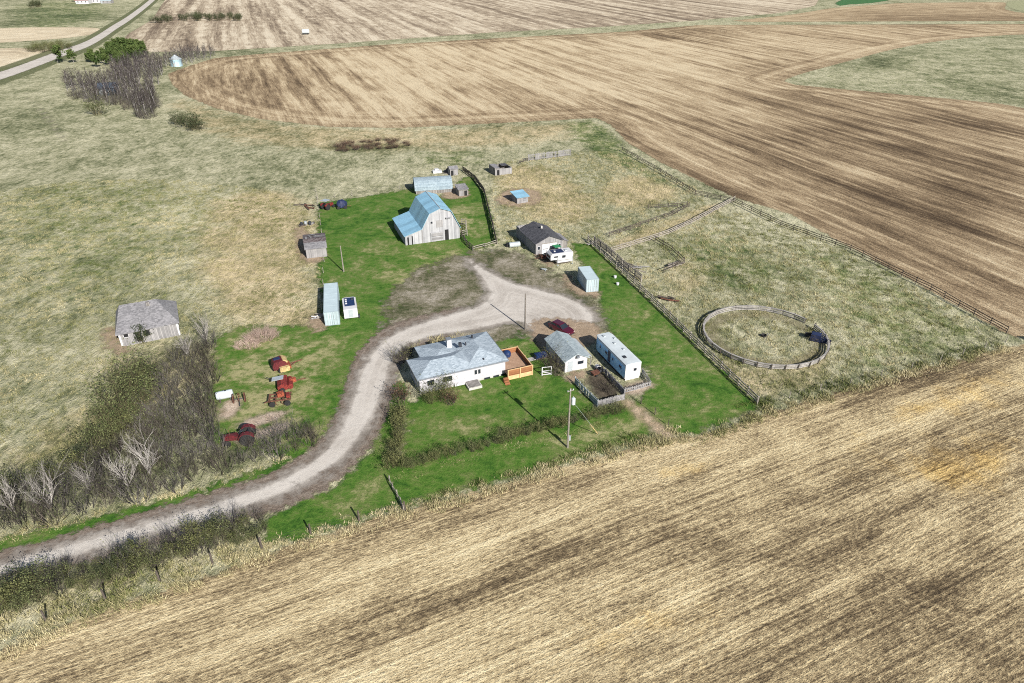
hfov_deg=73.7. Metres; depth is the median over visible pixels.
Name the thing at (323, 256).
fence
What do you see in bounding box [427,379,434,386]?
window
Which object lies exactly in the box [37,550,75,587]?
shrub
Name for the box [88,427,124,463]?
shrub
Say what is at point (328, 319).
door
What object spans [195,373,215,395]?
shrub
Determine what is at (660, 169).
fence
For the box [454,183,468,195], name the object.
lean shed
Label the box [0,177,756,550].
lawn
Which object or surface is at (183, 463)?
shrub
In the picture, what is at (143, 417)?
shrub
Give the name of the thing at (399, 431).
hedge shrub
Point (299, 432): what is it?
shrub
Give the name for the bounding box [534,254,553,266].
bare patch
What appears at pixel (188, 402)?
shrub
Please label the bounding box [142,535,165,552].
shrub
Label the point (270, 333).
brush pile
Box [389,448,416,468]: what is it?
hedge shrub
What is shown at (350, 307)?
camper trailer
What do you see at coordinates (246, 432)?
tractor
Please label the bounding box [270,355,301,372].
hay baler
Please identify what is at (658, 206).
fence
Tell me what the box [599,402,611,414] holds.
hedge shrub
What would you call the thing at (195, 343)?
shrub
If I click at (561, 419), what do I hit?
hedge shrub
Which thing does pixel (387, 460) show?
hedge shrub
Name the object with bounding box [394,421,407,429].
hedge shrub
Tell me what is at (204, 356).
shrub
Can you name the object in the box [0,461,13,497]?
shrub
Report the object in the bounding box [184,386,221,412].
shrub
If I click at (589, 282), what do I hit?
door
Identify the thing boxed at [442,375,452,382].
window
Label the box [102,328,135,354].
bare patch
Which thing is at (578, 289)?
bare patch
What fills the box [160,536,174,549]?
shrub
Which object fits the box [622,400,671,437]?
dirt path
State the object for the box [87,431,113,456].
shrub
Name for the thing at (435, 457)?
hedge shrub
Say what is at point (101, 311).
pasture grass
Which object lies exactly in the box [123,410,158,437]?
shrub
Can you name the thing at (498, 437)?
hedge shrub
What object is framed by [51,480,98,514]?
shrub
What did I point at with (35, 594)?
shrub
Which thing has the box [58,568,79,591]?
shrub
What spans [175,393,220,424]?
shrub
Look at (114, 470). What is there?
shrub
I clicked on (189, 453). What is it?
shrub
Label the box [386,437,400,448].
hedge shrub
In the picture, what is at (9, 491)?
shrub
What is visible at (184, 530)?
shrub
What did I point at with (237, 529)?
shrub
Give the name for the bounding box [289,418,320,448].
shrub
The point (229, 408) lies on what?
hay litter
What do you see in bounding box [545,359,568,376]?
bush
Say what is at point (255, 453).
shrub
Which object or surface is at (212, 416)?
shrub
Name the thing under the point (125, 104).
shrub
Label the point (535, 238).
workshop
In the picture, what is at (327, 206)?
tractor
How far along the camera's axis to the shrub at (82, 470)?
79.32 m
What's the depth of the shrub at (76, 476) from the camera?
79.19 m
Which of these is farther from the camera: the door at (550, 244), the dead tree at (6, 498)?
the door at (550, 244)
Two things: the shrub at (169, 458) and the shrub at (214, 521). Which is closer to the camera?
the shrub at (214, 521)
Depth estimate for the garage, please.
101.57 m
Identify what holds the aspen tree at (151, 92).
on the ground at (290, 162)
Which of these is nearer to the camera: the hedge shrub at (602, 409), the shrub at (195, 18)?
the hedge shrub at (602, 409)
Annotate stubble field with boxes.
[0,344,1023,682]
[125,0,817,51]
[168,24,1023,337]
[734,2,1023,21]
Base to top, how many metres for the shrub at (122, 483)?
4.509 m
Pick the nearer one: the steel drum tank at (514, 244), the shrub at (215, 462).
the shrub at (215, 462)
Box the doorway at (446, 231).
[445,229,448,239]
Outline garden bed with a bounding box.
[589,372,615,398]
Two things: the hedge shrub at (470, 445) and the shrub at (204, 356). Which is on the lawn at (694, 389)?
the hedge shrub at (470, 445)
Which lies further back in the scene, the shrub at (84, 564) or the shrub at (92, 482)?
the shrub at (92, 482)
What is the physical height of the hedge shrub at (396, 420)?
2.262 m
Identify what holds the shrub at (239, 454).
on the ground at (290, 162)
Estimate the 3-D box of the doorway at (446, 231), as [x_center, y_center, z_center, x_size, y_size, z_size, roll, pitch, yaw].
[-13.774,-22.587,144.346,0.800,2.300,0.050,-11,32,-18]
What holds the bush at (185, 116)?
on the ground at (290, 162)
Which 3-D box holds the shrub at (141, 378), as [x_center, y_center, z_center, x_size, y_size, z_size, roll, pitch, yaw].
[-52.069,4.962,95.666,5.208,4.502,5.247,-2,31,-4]
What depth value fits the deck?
100.22 m
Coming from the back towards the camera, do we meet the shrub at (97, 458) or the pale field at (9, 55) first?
the pale field at (9, 55)
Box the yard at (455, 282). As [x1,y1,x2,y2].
[377,249,606,353]
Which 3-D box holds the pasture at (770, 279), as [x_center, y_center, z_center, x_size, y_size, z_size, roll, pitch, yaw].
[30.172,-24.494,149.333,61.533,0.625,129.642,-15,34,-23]
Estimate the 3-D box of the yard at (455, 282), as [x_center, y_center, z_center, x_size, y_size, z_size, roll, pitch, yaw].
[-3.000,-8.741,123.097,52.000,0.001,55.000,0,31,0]
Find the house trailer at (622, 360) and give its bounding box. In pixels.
[596,332,640,380]
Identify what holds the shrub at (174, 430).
on the ground at (290, 162)
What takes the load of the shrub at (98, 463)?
on the ground at (290, 162)
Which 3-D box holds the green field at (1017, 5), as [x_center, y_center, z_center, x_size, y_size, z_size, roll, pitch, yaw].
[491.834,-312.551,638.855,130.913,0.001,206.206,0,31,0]
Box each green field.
[835,0,887,5]
[1006,0,1023,10]
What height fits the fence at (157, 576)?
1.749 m
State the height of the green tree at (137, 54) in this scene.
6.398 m
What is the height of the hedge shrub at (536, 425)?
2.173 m
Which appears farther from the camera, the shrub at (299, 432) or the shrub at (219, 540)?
the shrub at (299, 432)
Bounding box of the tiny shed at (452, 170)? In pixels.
[448,165,457,175]
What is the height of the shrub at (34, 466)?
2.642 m
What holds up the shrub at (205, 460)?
on the ground at (290, 162)
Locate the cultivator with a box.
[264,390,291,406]
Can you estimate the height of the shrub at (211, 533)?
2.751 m
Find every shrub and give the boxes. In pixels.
[0,449,50,498]
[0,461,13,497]
[0,469,22,508]
[0,469,24,487]
[0,486,52,528]
[0,491,18,520]
[0,504,27,529]
[0,559,33,588]
[0,573,29,601]
[0,579,9,597]
[0,582,21,615]
[0,588,10,613]
[1,485,25,506]
[1,586,32,612]
[9,581,32,605]
[12,555,60,584]
[12,574,37,590]
[16,569,56,604]
[17,491,70,527]
[20,459,70,494]
[20,481,44,506]
[21,472,80,509]
[26,455,54,476]
[27,460,74,480]
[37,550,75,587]
[42,455,90,488]
[45,568,68,596]
[48,478,69,497]
[48,560,72,581]
[51,439,89,463]
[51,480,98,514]
[54,442,91,473]
[58,453,105,486]
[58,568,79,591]
[59,414,114,448]
[65,434,120,477]
[68,90,81,98]
[68,560,92,580]
[71,446,107,471]
[71,466,104,494]
[71,560,88,571]
[72,571,90,592]
[78,93,90,102]
[80,463,131,497]
[80,485,116,507]
[83,564,105,580]
[84,569,106,588]
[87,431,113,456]
[87,556,107,569]
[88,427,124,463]
[91,416,124,440]
[92,560,125,582]
[93,552,121,576]
[95,401,130,429]
[95,469,157,504]
[95,529,145,570]
[99,453,130,478]
[100,458,143,495]
[102,408,151,437]
[104,372,149,401]
[105,556,129,571]
[106,432,129,452]
[108,96,121,104]
[109,537,139,558]
[112,534,151,567]
[112,552,140,578]
[113,399,145,427]
[115,363,162,389]
[116,457,159,488]
[118,101,132,109]
[120,436,148,459]
[122,400,143,413]
[123,373,158,404]
[123,400,164,429]
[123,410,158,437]
[124,416,163,452]
[125,458,146,476]
[128,374,175,419]
[129,437,163,465]
[130,366,165,392]
[130,552,152,568]
[134,467,170,493]
[136,107,146,118]
[137,411,178,439]
[138,371,175,399]
[138,401,156,417]
[139,109,152,118]
[140,546,157,559]
[140,552,169,571]
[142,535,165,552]
[144,424,186,463]
[146,362,171,385]
[146,407,184,429]
[147,452,197,493]
[147,522,193,555]
[149,393,167,408]
[149,421,181,455]
[150,516,198,549]
[151,360,173,376]
[151,451,169,471]
[155,400,199,431]
[157,354,180,369]
[157,385,180,401]
[158,391,184,418]
[159,387,180,410]
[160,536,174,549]
[160,541,182,559]
[161,419,184,441]
[162,362,184,387]
[163,332,188,359]
[164,411,203,438]
[164,445,193,475]
[165,436,201,463]
[167,430,194,447]
[169,517,203,553]
[170,343,197,368]
[170,360,196,380]
[170,379,195,396]
[170,514,204,546]
[172,360,191,374]
[173,536,186,549]
[174,334,206,355]
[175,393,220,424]
[177,394,198,411]
[177,457,206,481]
[177,542,199,559]
[178,426,212,453]
[180,369,203,388]
[181,375,212,405]
[182,321,218,346]
[183,398,206,418]
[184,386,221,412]
[184,412,223,447]
[184,523,219,555]
[186,351,209,369]
[186,402,225,435]
[189,355,225,386]
[191,14,199,20]
[191,361,209,378]
[191,424,229,455]
[192,344,217,362]
[192,521,220,548]
[193,339,212,354]
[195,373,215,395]
[196,446,217,469]
[196,506,222,533]
[199,354,221,370]
[199,440,236,474]
[201,512,230,539]
[201,536,216,549]
[212,532,228,548]
[215,500,248,532]
[216,525,236,542]
[227,534,245,545]
[229,430,259,450]
[229,442,247,464]
[232,416,283,452]
[233,507,250,527]
[235,520,246,533]
[238,520,261,543]
[239,435,265,462]
[244,502,267,524]
[246,520,268,534]
[257,432,291,461]
[261,400,300,443]
[281,433,303,452]
[283,417,314,441]
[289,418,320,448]
[295,415,328,438]
[377,446,406,469]
[383,448,399,465]
[385,434,406,453]
[386,400,406,422]
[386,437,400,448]
[387,406,406,427]
[387,427,407,446]
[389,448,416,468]
[390,412,405,426]
[391,403,408,412]
[391,426,406,436]
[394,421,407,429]
[395,398,410,418]
[401,454,415,466]
[406,456,419,468]
[414,450,427,465]
[425,446,440,461]
[429,448,445,460]
[436,442,455,456]
[452,442,466,452]
[467,436,482,451]
[471,439,486,450]
[483,435,490,447]
[488,426,506,443]
[497,425,514,443]
[503,424,521,437]
[513,420,524,436]
[522,423,533,434]
[528,419,544,432]
[541,415,557,429]
[545,416,559,427]
[552,411,567,427]
[570,413,578,422]
[578,409,595,420]
[588,406,603,418]
[594,403,614,414]
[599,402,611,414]
[607,400,619,414]
[613,400,627,413]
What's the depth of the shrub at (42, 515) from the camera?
74.09 m
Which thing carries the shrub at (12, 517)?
on the ground at (290, 162)
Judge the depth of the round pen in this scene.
107.19 m
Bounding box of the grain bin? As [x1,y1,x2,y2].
[169,55,182,66]
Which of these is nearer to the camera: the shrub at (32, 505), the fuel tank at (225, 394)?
the shrub at (32, 505)
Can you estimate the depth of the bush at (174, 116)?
234.13 m
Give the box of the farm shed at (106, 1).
[100,0,113,3]
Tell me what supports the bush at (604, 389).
on the garden bed
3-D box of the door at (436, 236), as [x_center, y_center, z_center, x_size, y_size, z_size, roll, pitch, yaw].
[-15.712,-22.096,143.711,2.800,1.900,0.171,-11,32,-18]
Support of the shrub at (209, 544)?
on the ground at (290, 162)
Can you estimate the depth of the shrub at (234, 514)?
73.58 m
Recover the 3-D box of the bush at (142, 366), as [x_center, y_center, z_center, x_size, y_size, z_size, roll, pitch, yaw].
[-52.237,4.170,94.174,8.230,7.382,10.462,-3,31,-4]
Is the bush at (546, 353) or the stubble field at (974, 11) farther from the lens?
the stubble field at (974, 11)
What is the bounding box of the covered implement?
[336,199,346,209]
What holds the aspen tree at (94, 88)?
on the ground at (290, 162)
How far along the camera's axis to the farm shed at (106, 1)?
677.35 m
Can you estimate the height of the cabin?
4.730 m
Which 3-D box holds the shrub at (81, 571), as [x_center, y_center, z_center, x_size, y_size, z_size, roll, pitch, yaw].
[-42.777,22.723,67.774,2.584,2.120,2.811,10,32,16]
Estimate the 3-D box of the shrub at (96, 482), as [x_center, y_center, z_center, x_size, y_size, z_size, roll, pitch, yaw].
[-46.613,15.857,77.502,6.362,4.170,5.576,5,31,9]
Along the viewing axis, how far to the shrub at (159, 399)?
92.80 m
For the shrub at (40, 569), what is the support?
on the ground at (290, 162)
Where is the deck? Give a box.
[501,346,532,384]
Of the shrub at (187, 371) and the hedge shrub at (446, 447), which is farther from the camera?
the shrub at (187, 371)
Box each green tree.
[50,44,64,61]
[65,48,76,61]
[84,50,94,62]
[89,54,100,64]
[101,53,109,63]
[102,48,113,59]
[104,40,111,48]
[110,37,126,45]
[120,53,131,63]
[122,39,134,47]
[124,45,131,56]
[130,44,139,54]
[131,49,141,59]
[137,40,146,47]
[138,45,148,52]
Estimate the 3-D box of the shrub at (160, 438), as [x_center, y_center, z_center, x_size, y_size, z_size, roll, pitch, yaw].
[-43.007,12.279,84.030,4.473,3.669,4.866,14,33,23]
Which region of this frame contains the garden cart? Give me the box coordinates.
[590,369,600,376]
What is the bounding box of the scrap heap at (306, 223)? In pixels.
[298,221,314,226]
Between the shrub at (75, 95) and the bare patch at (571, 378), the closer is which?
the bare patch at (571, 378)
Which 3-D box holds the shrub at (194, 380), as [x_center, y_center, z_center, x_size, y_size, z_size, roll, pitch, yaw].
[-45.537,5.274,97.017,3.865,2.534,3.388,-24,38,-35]
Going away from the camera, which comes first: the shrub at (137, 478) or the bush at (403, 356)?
the shrub at (137, 478)
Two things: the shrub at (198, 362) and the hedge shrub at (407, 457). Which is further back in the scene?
the shrub at (198, 362)
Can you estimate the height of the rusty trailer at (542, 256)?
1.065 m
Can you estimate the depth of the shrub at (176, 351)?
103.45 m
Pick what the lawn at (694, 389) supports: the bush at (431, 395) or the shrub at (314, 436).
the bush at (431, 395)
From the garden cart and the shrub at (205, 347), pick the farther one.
the shrub at (205, 347)
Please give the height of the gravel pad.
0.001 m
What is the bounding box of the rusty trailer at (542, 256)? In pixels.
[534,253,548,260]
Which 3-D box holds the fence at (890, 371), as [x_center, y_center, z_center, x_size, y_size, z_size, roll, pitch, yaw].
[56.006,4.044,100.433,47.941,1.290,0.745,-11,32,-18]
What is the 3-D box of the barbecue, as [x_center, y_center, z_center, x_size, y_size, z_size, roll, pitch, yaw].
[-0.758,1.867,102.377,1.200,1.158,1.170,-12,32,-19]
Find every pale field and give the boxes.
[0,27,99,42]
[0,48,46,66]
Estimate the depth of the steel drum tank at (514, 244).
140.93 m
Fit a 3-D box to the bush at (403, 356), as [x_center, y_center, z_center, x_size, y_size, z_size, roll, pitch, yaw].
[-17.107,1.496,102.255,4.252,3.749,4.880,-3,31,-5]
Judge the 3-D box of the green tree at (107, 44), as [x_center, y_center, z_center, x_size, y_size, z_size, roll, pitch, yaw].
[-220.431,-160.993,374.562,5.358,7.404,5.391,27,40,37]
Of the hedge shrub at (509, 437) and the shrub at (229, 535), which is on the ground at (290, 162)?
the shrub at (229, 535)
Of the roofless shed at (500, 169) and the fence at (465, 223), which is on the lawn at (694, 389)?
the fence at (465, 223)
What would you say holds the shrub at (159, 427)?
on the ground at (290, 162)
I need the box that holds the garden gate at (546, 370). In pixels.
[542,366,551,374]
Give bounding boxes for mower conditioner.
[266,375,305,391]
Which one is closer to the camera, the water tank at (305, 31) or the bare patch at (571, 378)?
the bare patch at (571, 378)
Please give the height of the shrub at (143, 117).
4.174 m
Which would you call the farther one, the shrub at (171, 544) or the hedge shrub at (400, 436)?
the hedge shrub at (400, 436)
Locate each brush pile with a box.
[232,336,261,349]
[239,324,281,343]
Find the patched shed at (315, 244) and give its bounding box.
[302,233,326,257]
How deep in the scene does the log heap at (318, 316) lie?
114.67 m
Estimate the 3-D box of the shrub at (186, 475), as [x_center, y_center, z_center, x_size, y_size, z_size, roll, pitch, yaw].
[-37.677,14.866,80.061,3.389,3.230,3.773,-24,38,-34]
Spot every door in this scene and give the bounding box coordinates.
[324,312,332,324]
[331,312,338,324]
[431,231,443,241]
[436,220,442,226]
[542,244,548,253]
[549,242,556,249]
[567,361,572,371]
[587,280,592,291]
[592,280,597,290]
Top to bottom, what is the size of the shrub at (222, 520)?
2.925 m
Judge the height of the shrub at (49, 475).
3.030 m
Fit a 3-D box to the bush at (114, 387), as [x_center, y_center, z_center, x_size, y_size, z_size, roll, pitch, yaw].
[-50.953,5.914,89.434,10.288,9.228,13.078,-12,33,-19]
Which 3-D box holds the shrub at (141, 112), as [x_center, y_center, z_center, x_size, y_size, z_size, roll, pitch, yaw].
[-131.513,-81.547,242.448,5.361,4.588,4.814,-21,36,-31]
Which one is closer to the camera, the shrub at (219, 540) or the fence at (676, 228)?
the shrub at (219, 540)
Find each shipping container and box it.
[323,282,339,325]
[577,266,598,291]
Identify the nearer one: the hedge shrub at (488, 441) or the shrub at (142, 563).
the shrub at (142, 563)
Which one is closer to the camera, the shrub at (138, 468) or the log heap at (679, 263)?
the shrub at (138, 468)
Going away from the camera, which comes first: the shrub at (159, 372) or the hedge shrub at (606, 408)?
the hedge shrub at (606, 408)
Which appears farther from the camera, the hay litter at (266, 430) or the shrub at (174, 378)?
the shrub at (174, 378)
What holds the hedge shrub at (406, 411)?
on the lawn at (694, 389)
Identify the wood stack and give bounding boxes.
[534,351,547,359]
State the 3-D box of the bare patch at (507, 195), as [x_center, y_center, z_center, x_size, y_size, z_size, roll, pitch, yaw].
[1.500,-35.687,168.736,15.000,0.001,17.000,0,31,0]
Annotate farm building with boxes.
[75,0,91,3]
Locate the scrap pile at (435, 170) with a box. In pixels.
[432,168,441,173]
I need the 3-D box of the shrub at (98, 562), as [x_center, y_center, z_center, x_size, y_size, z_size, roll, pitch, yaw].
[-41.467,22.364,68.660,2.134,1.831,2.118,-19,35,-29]
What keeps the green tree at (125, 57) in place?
on the ground at (290, 162)
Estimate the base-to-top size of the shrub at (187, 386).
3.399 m
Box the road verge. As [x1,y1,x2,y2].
[0,306,464,586]
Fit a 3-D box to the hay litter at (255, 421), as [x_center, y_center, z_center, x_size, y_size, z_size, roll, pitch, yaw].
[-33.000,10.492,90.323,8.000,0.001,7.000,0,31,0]
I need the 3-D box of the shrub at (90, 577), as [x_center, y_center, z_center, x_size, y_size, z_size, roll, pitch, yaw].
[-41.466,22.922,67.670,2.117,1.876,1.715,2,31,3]
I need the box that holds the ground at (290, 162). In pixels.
[0,0,1023,651]
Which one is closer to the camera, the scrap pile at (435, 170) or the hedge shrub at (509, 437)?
the hedge shrub at (509, 437)
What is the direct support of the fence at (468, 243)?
on the lawn at (694, 389)
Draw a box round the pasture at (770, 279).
[491,150,1007,395]
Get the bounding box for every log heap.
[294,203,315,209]
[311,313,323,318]
[618,260,648,272]
[658,295,679,302]
[667,261,683,266]
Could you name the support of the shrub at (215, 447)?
on the ground at (290, 162)
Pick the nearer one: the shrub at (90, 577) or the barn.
the shrub at (90, 577)
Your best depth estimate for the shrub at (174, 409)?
90.96 m
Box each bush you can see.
[77,337,165,412]
[77,371,145,434]
[81,95,109,115]
[96,335,160,387]
[131,320,153,344]
[167,112,186,124]
[173,108,202,127]
[181,118,206,130]
[382,380,412,404]
[384,339,411,362]
[398,339,415,358]
[416,382,444,404]
[418,370,461,401]
[438,384,459,405]
[537,342,561,369]
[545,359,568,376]
[595,375,616,390]
[606,380,620,395]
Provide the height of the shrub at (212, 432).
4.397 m
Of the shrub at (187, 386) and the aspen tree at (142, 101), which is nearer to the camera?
the shrub at (187, 386)
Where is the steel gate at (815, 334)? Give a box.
[804,331,831,343]
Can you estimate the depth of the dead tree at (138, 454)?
80.17 m
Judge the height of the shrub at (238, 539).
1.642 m
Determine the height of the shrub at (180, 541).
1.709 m
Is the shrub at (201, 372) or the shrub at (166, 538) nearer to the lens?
the shrub at (166, 538)
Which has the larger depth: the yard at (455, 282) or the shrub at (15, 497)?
the yard at (455, 282)
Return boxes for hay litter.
[219,399,240,418]
[235,423,288,441]
[240,411,284,426]
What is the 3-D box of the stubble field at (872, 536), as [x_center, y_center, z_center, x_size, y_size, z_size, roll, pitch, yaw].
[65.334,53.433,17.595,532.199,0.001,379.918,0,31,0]
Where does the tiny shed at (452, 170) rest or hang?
on the ground at (290, 162)
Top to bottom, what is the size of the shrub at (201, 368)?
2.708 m
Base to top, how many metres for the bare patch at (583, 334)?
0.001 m
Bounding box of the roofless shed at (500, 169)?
[489,163,511,175]
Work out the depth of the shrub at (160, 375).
99.19 m
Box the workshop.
[516,221,567,254]
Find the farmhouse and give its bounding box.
[406,331,508,393]
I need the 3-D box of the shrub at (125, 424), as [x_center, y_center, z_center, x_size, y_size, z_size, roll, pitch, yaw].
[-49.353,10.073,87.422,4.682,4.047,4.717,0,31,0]
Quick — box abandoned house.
[115,299,179,345]
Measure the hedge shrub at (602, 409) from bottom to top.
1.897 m
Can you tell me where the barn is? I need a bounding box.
[392,191,460,244]
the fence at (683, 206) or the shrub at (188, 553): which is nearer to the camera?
the shrub at (188, 553)
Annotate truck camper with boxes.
[547,247,572,265]
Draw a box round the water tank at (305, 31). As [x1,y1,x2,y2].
[302,29,308,34]
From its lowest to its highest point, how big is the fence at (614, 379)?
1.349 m
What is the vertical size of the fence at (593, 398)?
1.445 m
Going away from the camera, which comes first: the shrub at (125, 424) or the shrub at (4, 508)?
the shrub at (4, 508)
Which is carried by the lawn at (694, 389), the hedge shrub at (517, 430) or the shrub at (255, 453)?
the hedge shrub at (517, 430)
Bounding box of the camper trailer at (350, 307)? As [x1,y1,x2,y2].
[342,297,359,318]
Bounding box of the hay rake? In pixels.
[232,392,245,405]
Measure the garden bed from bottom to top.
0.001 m
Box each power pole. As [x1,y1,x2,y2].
[340,246,343,271]
[524,294,525,329]
[566,388,597,447]
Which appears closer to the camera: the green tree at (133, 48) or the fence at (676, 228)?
the fence at (676, 228)
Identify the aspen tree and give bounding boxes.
[89,79,99,94]
[138,92,146,109]
[147,86,154,102]
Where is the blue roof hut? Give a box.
[510,189,528,203]
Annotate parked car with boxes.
[548,319,574,334]
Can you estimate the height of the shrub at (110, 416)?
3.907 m
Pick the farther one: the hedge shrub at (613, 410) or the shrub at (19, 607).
the hedge shrub at (613, 410)
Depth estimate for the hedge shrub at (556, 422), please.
88.69 m
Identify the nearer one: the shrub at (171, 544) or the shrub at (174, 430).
the shrub at (171, 544)
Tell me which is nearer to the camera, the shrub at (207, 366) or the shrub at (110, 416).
the shrub at (110, 416)
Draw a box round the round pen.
[702,304,830,370]
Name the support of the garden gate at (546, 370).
on the lawn at (694, 389)
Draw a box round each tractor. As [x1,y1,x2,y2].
[222,424,255,447]
[320,199,334,209]
[552,244,560,249]
[593,364,604,373]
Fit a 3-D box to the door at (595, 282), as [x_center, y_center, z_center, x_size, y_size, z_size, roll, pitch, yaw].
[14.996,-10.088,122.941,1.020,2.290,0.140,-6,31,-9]
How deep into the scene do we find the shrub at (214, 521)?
72.98 m
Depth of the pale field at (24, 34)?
461.99 m
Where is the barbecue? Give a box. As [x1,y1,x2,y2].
[503,350,510,357]
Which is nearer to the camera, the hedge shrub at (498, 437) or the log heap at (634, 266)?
the hedge shrub at (498, 437)
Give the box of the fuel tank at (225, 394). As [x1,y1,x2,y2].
[215,389,232,402]
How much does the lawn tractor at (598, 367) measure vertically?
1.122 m
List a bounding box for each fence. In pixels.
[1,501,405,629]
[315,188,323,308]
[388,475,403,510]
[460,218,467,235]
[461,230,473,250]
[462,166,496,242]
[472,240,495,248]
[528,149,570,160]
[574,376,598,406]
[588,235,759,403]
[593,235,641,281]
[597,394,624,405]
[604,368,624,393]
[609,202,689,235]
[611,196,734,250]
[622,147,733,200]
[622,382,650,391]
[642,368,650,383]
[648,201,687,208]
[655,236,684,272]
[733,198,1008,333]
[757,335,1008,402]
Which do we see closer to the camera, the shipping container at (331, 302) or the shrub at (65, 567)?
the shrub at (65, 567)
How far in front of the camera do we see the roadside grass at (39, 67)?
387.81 m
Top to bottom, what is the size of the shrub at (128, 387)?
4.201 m
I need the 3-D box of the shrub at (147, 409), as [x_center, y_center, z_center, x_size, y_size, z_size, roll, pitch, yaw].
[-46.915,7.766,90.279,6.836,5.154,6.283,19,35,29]
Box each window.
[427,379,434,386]
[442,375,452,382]
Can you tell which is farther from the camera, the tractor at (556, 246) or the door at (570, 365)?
the tractor at (556, 246)
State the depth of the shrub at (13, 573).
66.70 m
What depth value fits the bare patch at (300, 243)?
141.62 m
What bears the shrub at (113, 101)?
on the ground at (290, 162)
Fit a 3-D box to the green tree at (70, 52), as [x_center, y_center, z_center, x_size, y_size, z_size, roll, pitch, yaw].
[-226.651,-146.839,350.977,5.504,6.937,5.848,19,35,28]
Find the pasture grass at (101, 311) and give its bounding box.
[0,179,322,475]
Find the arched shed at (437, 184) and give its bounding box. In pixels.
[413,175,452,194]
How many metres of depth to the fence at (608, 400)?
93.57 m
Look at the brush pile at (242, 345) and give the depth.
106.94 m
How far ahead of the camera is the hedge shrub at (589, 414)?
90.41 m
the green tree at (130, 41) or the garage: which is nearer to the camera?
the garage
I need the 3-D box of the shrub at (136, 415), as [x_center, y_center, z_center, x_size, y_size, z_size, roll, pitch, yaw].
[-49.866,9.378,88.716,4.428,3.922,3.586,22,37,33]
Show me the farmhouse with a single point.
(472, 360)
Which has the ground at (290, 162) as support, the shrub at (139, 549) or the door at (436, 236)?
the shrub at (139, 549)
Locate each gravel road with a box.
[0,0,153,78]
[0,258,599,580]
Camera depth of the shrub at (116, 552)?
68.91 m
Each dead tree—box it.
[0,473,26,511]
[7,457,64,507]
[68,454,95,489]
[99,449,136,485]
[119,417,158,474]
[175,330,192,353]
[186,310,210,338]
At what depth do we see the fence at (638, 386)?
96.29 m
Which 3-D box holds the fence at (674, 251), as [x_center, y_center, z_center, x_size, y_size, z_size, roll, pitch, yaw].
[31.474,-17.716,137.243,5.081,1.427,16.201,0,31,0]
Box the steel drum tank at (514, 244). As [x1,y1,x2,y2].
[509,241,520,247]
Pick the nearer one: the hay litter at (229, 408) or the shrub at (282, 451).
the shrub at (282, 451)
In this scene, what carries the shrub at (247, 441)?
on the ground at (290, 162)
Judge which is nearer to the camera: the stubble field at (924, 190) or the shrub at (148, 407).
the shrub at (148, 407)
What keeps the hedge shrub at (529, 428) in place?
on the lawn at (694, 389)
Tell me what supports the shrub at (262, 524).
on the ground at (290, 162)
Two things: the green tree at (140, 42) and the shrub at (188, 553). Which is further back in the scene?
the green tree at (140, 42)
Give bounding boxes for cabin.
[97,82,118,95]
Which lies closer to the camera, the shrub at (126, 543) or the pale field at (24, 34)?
the shrub at (126, 543)
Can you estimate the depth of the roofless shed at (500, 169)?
185.26 m
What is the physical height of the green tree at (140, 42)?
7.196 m
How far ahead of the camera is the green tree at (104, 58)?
343.27 m
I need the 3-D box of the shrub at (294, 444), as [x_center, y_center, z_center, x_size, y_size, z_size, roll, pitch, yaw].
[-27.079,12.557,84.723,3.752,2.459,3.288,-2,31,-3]
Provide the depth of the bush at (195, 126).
226.38 m
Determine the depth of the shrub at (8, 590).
65.39 m
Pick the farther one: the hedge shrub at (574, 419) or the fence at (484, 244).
the fence at (484, 244)
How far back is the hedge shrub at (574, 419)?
89.84 m
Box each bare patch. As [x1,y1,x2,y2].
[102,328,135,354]
[293,227,323,262]
[308,313,325,332]
[440,187,470,198]
[496,188,541,206]
[529,317,600,350]
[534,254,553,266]
[559,370,585,381]
[562,274,600,297]
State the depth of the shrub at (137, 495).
76.73 m
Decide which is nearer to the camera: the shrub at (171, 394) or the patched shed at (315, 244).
the shrub at (171, 394)
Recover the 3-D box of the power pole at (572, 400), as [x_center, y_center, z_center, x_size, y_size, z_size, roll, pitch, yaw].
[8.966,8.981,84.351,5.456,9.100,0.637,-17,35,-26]
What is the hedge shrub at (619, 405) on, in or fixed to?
on the lawn at (694, 389)
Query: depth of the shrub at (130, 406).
90.77 m
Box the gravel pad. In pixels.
[624,381,652,393]
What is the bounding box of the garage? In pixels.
[544,330,591,371]
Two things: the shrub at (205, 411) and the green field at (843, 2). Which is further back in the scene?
the green field at (843, 2)
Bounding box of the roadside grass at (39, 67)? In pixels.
[0,0,157,84]
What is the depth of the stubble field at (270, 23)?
556.38 m
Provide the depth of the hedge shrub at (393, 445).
84.44 m
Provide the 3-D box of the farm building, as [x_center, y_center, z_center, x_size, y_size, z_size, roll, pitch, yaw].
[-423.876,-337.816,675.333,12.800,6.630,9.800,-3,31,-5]
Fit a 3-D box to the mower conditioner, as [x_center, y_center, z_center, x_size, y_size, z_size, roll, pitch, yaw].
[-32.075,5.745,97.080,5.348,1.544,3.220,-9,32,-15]

